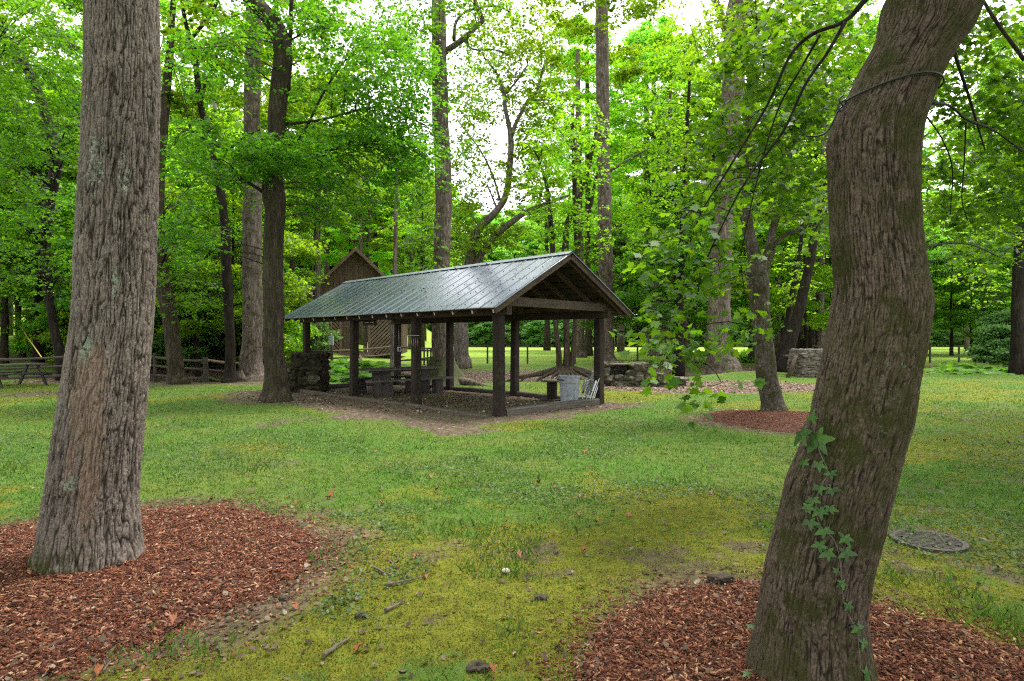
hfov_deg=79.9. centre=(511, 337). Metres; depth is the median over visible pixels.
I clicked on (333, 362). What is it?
fern
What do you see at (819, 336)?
slim tree
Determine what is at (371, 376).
fern
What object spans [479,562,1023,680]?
mulch
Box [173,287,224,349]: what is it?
shrub
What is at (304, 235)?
forest tree
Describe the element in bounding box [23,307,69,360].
shrub
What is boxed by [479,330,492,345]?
shrub
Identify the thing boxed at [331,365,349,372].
fern
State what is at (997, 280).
maple tree
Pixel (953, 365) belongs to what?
fern
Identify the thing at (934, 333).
shrub
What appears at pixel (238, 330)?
shrub
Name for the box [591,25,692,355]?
tulip tree
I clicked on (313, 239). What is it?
forest tree
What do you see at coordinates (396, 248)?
slim tree
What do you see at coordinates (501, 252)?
edge tree
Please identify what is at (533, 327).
shrub
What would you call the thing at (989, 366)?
fern
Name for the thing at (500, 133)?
sky
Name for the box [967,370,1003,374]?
fern
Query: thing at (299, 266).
edge tree
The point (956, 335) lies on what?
shrub
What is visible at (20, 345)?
shrub
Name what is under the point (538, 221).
edge tree
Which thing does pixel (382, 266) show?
forest tree
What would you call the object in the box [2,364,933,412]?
leaf litter
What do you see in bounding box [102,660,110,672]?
twig
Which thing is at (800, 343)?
forest tree
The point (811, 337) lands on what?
forest tree
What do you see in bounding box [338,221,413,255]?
forest tree
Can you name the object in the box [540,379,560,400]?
cable spool
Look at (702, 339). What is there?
shrub
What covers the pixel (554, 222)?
edge tree
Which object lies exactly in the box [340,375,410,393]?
bench
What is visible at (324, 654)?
twig
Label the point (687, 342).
slim tree
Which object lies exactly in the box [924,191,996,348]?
forest tree
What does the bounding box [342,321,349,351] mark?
door
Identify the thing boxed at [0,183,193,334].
maple tree
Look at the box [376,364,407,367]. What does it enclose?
fern
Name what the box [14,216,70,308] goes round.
maple tree
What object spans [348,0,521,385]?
mossy tree
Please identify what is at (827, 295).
edge tree
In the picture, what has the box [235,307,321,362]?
shrub
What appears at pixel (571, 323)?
shrub
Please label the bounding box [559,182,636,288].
forest tree
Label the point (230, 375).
slim tree
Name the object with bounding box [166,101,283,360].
slim tree
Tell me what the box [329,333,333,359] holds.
electric meter
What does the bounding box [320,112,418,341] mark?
forest tree
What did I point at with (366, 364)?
shrub
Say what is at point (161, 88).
forest tree
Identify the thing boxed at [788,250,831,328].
maple tree
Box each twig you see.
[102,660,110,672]
[321,635,350,657]
[372,566,391,575]
[384,600,400,611]
[385,573,423,585]
[603,622,618,642]
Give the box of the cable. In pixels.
[806,71,944,136]
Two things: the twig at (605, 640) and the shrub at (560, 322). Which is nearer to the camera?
the twig at (605, 640)
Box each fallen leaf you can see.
[93,664,103,676]
[168,610,176,624]
[353,641,365,652]
[398,669,406,674]
[484,662,497,671]
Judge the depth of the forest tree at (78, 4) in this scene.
36.67 m
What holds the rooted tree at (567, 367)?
on the ground at (530, 362)
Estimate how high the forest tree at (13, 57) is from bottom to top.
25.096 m
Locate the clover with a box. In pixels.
[0,398,1023,629]
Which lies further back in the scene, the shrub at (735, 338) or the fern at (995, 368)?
the shrub at (735, 338)
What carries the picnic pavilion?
on the ground at (530, 362)
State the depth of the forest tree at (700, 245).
62.53 m
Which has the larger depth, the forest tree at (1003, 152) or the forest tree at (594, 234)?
the forest tree at (594, 234)
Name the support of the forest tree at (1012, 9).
on the ground at (530, 362)
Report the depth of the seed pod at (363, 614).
3.49 m
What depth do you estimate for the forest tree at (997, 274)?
71.16 m
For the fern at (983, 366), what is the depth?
32.92 m
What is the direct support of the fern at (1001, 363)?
on the ground at (530, 362)
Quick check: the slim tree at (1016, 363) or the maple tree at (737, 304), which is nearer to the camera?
the slim tree at (1016, 363)
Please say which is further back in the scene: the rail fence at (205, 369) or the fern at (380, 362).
the fern at (380, 362)
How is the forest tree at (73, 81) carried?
on the ground at (530, 362)
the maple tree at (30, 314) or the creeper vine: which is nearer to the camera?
the creeper vine
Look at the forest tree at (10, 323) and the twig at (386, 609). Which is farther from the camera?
the forest tree at (10, 323)
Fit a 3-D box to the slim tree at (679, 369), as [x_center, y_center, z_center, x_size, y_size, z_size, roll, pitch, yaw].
[8.374,-7.510,32.403,6.694,19.367,5.624,0,0,-29]
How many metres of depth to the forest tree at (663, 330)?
57.61 m
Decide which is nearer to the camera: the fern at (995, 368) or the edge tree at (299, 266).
the fern at (995, 368)
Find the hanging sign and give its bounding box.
[363,320,376,325]
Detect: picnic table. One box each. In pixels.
[0,363,57,387]
[359,366,440,395]
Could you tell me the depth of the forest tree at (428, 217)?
69.85 m
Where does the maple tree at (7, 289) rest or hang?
on the ground at (530, 362)
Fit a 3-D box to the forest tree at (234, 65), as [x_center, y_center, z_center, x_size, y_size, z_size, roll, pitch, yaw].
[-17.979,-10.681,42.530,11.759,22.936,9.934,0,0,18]
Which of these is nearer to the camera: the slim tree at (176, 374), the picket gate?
the slim tree at (176, 374)
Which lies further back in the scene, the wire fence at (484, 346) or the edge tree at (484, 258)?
the edge tree at (484, 258)
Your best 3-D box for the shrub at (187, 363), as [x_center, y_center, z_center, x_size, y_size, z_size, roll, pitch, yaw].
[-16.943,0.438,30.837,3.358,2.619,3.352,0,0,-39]
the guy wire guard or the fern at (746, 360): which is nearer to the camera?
the guy wire guard
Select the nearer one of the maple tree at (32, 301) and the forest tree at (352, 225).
the maple tree at (32, 301)
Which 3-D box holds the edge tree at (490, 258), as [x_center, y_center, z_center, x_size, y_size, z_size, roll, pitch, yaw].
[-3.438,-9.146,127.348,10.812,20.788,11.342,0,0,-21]
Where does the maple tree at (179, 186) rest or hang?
on the ground at (530, 362)
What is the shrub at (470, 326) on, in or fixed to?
on the ground at (530, 362)
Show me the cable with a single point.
(844, 101)
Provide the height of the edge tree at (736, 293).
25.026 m
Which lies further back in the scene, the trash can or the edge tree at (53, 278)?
the edge tree at (53, 278)
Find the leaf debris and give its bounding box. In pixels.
[0,398,1023,680]
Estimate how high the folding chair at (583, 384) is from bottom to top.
0.770 m
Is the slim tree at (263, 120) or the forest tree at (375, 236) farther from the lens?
the forest tree at (375, 236)
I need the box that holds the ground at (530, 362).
[0,302,1023,680]
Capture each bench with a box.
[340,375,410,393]
[365,376,452,396]
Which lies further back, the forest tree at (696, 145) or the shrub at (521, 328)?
the shrub at (521, 328)
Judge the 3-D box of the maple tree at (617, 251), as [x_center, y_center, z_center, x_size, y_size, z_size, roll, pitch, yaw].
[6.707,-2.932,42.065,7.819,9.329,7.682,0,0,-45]
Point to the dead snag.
(4, 344)
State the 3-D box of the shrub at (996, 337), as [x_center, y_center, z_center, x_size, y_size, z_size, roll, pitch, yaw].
[28.472,0.595,36.060,3.537,2.997,3.916,0,0,11]
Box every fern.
[328,368,344,374]
[329,358,348,367]
[329,361,349,367]
[329,367,349,375]
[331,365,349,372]
[331,376,348,382]
[341,366,381,375]
[359,374,404,378]
[361,361,386,367]
[362,360,402,366]
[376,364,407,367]
[738,357,752,361]
[923,368,949,373]
[925,363,965,371]
[925,367,954,373]
[930,370,973,374]
[939,371,984,374]
[940,371,977,374]
[944,361,975,367]
[947,368,988,374]
[952,362,980,366]
[964,364,1007,370]
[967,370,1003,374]
[969,369,1005,374]
[972,365,1007,369]
[974,363,1002,368]
[983,367,1007,372]
[990,361,1007,366]
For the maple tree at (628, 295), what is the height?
11.210 m
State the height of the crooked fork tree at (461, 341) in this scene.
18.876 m
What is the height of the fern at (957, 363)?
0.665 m
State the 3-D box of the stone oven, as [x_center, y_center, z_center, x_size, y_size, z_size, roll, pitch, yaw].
[12.162,1.026,24.690,2.600,1.222,1.321,0,0,0]
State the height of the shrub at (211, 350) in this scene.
2.885 m
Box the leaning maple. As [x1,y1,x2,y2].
[157,0,459,402]
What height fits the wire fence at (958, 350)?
1.372 m
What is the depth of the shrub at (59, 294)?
35.46 m
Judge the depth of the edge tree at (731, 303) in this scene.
113.36 m
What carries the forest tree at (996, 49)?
on the ground at (530, 362)
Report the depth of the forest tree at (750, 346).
43.93 m
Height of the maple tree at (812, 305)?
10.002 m
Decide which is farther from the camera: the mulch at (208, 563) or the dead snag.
the dead snag
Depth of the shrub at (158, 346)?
29.53 m
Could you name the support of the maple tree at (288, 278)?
on the ground at (530, 362)
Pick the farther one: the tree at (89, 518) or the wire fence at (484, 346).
the wire fence at (484, 346)
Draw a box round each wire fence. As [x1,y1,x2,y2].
[469,345,575,363]
[613,344,665,360]
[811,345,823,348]
[929,345,959,362]
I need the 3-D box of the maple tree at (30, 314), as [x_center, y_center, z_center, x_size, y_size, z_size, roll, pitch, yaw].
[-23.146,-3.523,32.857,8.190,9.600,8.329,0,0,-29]
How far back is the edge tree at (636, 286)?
113.32 m
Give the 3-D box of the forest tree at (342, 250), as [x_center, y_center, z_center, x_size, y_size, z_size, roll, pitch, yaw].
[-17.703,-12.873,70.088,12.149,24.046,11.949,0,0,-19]
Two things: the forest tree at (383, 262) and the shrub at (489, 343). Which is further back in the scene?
the shrub at (489, 343)
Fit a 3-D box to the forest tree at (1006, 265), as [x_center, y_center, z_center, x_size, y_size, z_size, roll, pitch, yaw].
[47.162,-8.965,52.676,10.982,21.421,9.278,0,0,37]
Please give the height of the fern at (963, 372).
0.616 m
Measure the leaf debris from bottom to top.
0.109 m
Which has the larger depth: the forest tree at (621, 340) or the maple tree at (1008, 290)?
the forest tree at (621, 340)
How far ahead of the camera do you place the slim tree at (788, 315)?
28.91 m
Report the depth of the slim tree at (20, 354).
32.87 m
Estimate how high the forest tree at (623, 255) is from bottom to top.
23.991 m
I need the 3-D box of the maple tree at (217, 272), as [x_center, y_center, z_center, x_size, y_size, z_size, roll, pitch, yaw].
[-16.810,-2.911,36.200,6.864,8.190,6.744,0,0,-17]
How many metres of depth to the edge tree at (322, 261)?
115.57 m
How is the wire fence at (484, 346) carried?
on the ground at (530, 362)
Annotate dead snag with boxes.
[0,256,9,363]
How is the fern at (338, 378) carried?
on the ground at (530, 362)
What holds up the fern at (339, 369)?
on the ground at (530, 362)
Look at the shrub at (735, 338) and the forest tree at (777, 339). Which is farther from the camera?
the shrub at (735, 338)
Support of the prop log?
on the ground at (530, 362)
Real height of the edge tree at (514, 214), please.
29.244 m
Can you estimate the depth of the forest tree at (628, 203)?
64.09 m
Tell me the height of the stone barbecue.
1.283 m
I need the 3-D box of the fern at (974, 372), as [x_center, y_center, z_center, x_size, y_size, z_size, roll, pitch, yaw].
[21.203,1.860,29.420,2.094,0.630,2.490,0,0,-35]
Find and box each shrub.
[9,322,53,355]
[14,317,66,356]
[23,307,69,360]
[43,289,69,308]
[151,304,224,370]
[152,327,210,365]
[159,315,224,366]
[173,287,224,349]
[216,317,295,365]
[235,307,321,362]
[289,305,342,349]
[359,360,372,365]
[426,323,431,331]
[467,322,485,344]
[468,322,492,344]
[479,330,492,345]
[491,325,510,346]
[519,321,531,346]
[520,320,562,346]
[550,320,562,343]
[551,324,571,345]
[569,319,593,342]
[614,322,636,343]
[689,328,704,345]
[691,321,704,342]
[732,326,746,346]
[929,329,944,345]
[930,329,956,346]
[933,320,963,346]
[953,329,964,346]
[957,322,1010,366]
[973,309,1010,349]
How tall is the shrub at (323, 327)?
3.785 m
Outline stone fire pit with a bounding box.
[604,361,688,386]
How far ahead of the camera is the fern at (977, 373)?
28.75 m
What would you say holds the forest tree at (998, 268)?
on the ground at (530, 362)
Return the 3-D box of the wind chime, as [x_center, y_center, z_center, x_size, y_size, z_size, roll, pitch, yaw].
[-2.301,-0.080,14.318,0.260,0.720,0.070,0,0,0]
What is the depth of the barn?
45.94 m
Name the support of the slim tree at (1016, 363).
on the ground at (530, 362)
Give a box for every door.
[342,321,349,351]
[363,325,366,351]
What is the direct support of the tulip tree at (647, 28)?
on the ground at (530, 362)
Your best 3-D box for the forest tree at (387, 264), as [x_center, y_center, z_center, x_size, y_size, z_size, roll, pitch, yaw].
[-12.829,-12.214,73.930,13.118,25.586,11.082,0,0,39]
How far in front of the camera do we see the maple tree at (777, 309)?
35.63 m
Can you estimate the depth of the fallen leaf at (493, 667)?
2.91 m
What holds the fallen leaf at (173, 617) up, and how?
on the ground at (530, 362)
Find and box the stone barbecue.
[287,351,330,392]
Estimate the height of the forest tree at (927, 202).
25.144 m
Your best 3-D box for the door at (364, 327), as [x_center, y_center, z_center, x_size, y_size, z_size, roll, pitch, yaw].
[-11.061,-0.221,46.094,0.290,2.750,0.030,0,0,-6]
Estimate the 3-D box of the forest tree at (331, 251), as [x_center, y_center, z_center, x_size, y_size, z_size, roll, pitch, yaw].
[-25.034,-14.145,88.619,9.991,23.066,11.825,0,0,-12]
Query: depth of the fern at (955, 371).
28.63 m
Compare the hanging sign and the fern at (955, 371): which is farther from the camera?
the fern at (955, 371)
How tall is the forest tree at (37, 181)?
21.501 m
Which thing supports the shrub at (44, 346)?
on the ground at (530, 362)
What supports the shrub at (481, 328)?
on the ground at (530, 362)
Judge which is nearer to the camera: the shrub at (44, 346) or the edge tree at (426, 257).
the shrub at (44, 346)
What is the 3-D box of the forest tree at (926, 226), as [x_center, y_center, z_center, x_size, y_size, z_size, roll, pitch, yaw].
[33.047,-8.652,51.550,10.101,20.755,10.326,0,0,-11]
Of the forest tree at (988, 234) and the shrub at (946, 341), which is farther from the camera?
the shrub at (946, 341)
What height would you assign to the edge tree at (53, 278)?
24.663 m
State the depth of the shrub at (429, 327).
109.30 m
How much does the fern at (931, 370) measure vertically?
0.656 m
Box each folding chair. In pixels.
[579,371,593,398]
[582,371,598,398]
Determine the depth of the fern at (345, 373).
28.66 m
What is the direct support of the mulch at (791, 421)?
on the ground at (530, 362)
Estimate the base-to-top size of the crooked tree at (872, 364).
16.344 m
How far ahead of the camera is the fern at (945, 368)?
30.37 m
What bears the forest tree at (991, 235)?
on the ground at (530, 362)
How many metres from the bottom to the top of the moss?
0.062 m
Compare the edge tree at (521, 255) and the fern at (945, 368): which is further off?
the edge tree at (521, 255)
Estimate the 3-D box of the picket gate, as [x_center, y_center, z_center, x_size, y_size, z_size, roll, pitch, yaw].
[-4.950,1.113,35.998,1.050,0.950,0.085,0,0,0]
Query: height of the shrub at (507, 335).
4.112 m
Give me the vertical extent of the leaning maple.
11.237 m
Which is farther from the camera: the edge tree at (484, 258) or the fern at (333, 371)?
the edge tree at (484, 258)
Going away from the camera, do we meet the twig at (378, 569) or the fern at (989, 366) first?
the twig at (378, 569)
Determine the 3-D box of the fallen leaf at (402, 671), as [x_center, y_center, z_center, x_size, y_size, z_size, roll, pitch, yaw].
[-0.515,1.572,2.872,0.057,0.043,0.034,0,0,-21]
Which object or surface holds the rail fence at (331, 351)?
on the ground at (530, 362)
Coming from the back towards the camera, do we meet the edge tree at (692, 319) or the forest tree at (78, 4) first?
the edge tree at (692, 319)
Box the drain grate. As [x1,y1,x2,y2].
[889,529,969,553]
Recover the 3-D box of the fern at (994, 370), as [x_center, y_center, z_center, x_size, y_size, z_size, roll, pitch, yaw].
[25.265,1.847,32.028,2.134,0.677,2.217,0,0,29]
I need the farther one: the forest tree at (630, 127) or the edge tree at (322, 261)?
the edge tree at (322, 261)
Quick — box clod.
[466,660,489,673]
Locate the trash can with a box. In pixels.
[557,375,581,401]
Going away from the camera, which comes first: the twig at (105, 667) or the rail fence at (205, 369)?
the twig at (105, 667)
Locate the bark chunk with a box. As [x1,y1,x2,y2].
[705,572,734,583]
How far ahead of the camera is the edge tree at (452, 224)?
130.69 m
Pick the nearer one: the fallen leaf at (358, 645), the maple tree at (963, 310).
the fallen leaf at (358, 645)
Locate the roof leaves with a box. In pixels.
[303,263,500,310]
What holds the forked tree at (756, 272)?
on the ground at (530, 362)
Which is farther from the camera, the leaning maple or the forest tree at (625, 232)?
the forest tree at (625, 232)
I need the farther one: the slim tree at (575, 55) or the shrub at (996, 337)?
the slim tree at (575, 55)
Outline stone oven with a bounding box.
[783,348,822,377]
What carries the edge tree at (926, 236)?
on the ground at (530, 362)
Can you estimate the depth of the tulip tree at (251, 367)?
22.72 m
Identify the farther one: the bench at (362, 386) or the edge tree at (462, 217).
the edge tree at (462, 217)
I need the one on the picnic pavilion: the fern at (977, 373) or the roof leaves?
the roof leaves
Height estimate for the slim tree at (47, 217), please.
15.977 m
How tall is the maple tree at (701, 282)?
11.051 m
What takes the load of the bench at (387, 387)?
on the ground at (530, 362)
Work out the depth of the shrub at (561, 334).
105.16 m
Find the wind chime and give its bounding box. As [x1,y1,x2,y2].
[408,333,418,349]
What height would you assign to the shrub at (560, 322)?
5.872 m
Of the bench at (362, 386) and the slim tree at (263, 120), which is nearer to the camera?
the bench at (362, 386)
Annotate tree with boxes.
[0,0,79,194]
[0,0,82,380]
[0,0,175,179]
[0,11,73,196]
[0,96,54,335]
[0,99,77,357]
[0,114,79,362]
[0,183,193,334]
[0,195,35,334]
[0,279,22,302]
[1,182,76,321]
[2,78,81,290]
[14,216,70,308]
[21,271,58,311]
[25,0,160,576]
[26,260,60,300]
[35,15,187,169]
[36,0,224,167]
[42,56,216,181]
[154,159,307,376]
[155,152,329,352]
[156,0,242,384]
[159,0,388,381]
[160,0,259,382]
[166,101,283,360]
[168,79,241,206]
[173,19,345,219]
[179,232,262,354]
[189,180,329,363]
[222,92,364,311]
[236,71,391,349]
[237,221,307,291]
[283,193,336,285]
[285,128,352,259]
[285,145,348,278]
[295,222,312,283]
[297,91,388,275]
[308,214,365,263]
[310,119,385,253]
[310,140,403,261]
[312,233,372,275]
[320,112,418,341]
[320,126,427,344]
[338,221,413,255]
[340,121,433,267]
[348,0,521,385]
[363,152,461,346]
[364,131,454,271]
[371,217,426,275]
[373,158,433,375]
[377,230,416,271]
[380,165,463,349]
[380,179,434,334]
[384,193,461,340]
[413,238,452,325]
[430,0,579,368]
[450,221,466,266]
[451,198,488,264]
[456,226,493,344]
[463,211,510,256]
[483,245,509,323]
[489,217,541,326]
[495,208,532,324]
[498,148,593,350]
[504,220,544,323]
[505,89,619,381]
[508,207,543,324]
[516,11,642,357]
[527,212,583,345]
[529,0,671,361]
[533,45,638,355]
[547,194,584,259]
[556,135,650,348]
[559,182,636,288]
[570,205,627,306]
[572,228,670,336]
[581,29,765,358]
[582,131,659,351]
[583,181,641,348]
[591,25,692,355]
[608,0,1023,680]
[609,12,698,355]
[609,16,721,376]
[612,112,710,354]
[612,177,768,353]
[614,224,662,326]
[616,170,692,343]
[622,200,748,344]
[637,181,786,329]
[639,182,703,321]
[640,81,778,247]
[648,58,721,347]
[650,0,749,375]
[656,6,857,356]
[668,0,857,411]
[677,148,740,350]
[693,263,748,323]
[730,209,790,318]
[731,219,832,338]
[733,180,832,348]
[739,0,874,348]
[739,81,830,348]
[741,128,829,355]
[762,0,880,348]
[770,109,833,372]
[770,265,831,319]
[776,153,806,363]
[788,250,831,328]
[803,36,986,219]
[922,111,980,259]
[922,181,959,291]
[923,218,963,318]
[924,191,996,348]
[926,228,1010,355]
[927,128,1014,346]
[928,250,968,330]
[931,218,1010,329]
[932,22,1023,232]
[934,267,1003,351]
[938,91,1023,374]
[940,146,1013,305]
[946,236,1013,328]
[964,49,1023,237]
[967,122,1016,264]
[980,136,1017,271]
[990,277,1011,309]
[994,232,1014,273]
[1009,1,1023,19]
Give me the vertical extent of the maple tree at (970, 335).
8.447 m
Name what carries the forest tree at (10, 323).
on the ground at (530, 362)
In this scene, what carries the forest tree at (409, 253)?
on the ground at (530, 362)
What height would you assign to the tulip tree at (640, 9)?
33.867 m
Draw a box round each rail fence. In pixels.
[0,353,156,382]
[155,356,208,382]
[208,356,239,381]
[262,346,431,365]
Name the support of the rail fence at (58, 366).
on the ground at (530, 362)
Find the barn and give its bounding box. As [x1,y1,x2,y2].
[301,247,406,355]
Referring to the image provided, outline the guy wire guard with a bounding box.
[20,326,41,356]
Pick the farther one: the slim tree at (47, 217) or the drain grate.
the slim tree at (47, 217)
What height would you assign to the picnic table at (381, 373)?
0.765 m
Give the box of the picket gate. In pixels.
[421,349,431,364]
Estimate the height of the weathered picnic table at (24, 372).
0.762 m
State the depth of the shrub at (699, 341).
107.48 m
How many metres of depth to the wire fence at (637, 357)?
39.95 m
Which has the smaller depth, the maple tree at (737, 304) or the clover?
the clover
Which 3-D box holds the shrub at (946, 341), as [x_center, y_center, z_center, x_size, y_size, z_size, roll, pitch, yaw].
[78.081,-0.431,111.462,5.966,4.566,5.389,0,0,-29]
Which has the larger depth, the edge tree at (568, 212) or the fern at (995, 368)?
the edge tree at (568, 212)
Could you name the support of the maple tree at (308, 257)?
on the ground at (530, 362)
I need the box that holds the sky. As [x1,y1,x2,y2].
[0,0,1023,292]
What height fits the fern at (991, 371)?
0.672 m
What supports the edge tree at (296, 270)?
on the ground at (530, 362)
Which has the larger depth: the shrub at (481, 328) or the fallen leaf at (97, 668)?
the shrub at (481, 328)
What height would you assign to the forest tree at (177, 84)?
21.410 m
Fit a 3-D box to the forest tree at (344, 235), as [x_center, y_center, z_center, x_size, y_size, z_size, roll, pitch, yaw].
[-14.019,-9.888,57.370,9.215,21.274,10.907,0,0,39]
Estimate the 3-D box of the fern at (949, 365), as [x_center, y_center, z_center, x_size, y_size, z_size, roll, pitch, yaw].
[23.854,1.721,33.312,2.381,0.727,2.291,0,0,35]
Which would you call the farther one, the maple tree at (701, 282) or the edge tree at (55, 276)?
the edge tree at (55, 276)
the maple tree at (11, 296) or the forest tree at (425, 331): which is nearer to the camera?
the maple tree at (11, 296)
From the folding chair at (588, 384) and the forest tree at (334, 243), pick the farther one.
the forest tree at (334, 243)
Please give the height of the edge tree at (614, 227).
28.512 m
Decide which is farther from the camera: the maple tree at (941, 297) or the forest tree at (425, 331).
the forest tree at (425, 331)
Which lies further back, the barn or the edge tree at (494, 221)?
the edge tree at (494, 221)
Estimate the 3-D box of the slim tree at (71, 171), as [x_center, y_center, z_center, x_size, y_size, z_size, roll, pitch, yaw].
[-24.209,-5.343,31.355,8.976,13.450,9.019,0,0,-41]
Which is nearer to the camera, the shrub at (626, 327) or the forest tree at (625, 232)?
the forest tree at (625, 232)
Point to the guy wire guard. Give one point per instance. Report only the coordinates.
(31, 343)
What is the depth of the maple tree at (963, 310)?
53.38 m
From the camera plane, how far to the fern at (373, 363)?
30.64 m
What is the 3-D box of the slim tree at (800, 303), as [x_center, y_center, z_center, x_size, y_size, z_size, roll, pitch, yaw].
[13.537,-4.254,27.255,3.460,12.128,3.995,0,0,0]
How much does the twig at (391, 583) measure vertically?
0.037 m
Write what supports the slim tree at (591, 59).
on the ground at (530, 362)
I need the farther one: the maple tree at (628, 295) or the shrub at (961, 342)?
the shrub at (961, 342)
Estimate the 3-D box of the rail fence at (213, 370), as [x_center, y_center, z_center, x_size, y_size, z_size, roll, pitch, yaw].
[-11.300,1.534,24.143,0.218,1.584,3.923,0,0,-7]
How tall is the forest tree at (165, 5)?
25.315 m
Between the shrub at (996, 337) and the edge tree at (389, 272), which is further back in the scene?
the edge tree at (389, 272)
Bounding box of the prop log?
[786,355,797,377]
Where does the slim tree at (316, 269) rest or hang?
on the ground at (530, 362)
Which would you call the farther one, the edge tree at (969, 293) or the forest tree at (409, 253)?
the edge tree at (969, 293)
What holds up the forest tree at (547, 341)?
on the ground at (530, 362)
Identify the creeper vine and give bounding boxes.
[741,408,871,680]
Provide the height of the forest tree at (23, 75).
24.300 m
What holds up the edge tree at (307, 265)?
on the ground at (530, 362)
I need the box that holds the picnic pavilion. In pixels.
[284,251,632,418]
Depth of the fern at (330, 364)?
31.56 m
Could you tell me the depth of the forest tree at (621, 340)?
71.72 m
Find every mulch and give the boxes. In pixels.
[0,492,391,680]
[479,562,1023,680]
[682,408,809,434]
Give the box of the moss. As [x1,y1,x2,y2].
[0,419,1023,680]
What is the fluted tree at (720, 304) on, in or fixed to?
on the ground at (530, 362)
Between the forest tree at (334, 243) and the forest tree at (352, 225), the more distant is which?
the forest tree at (352, 225)
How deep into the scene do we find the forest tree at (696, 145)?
51.17 m
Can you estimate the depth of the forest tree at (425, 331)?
87.76 m

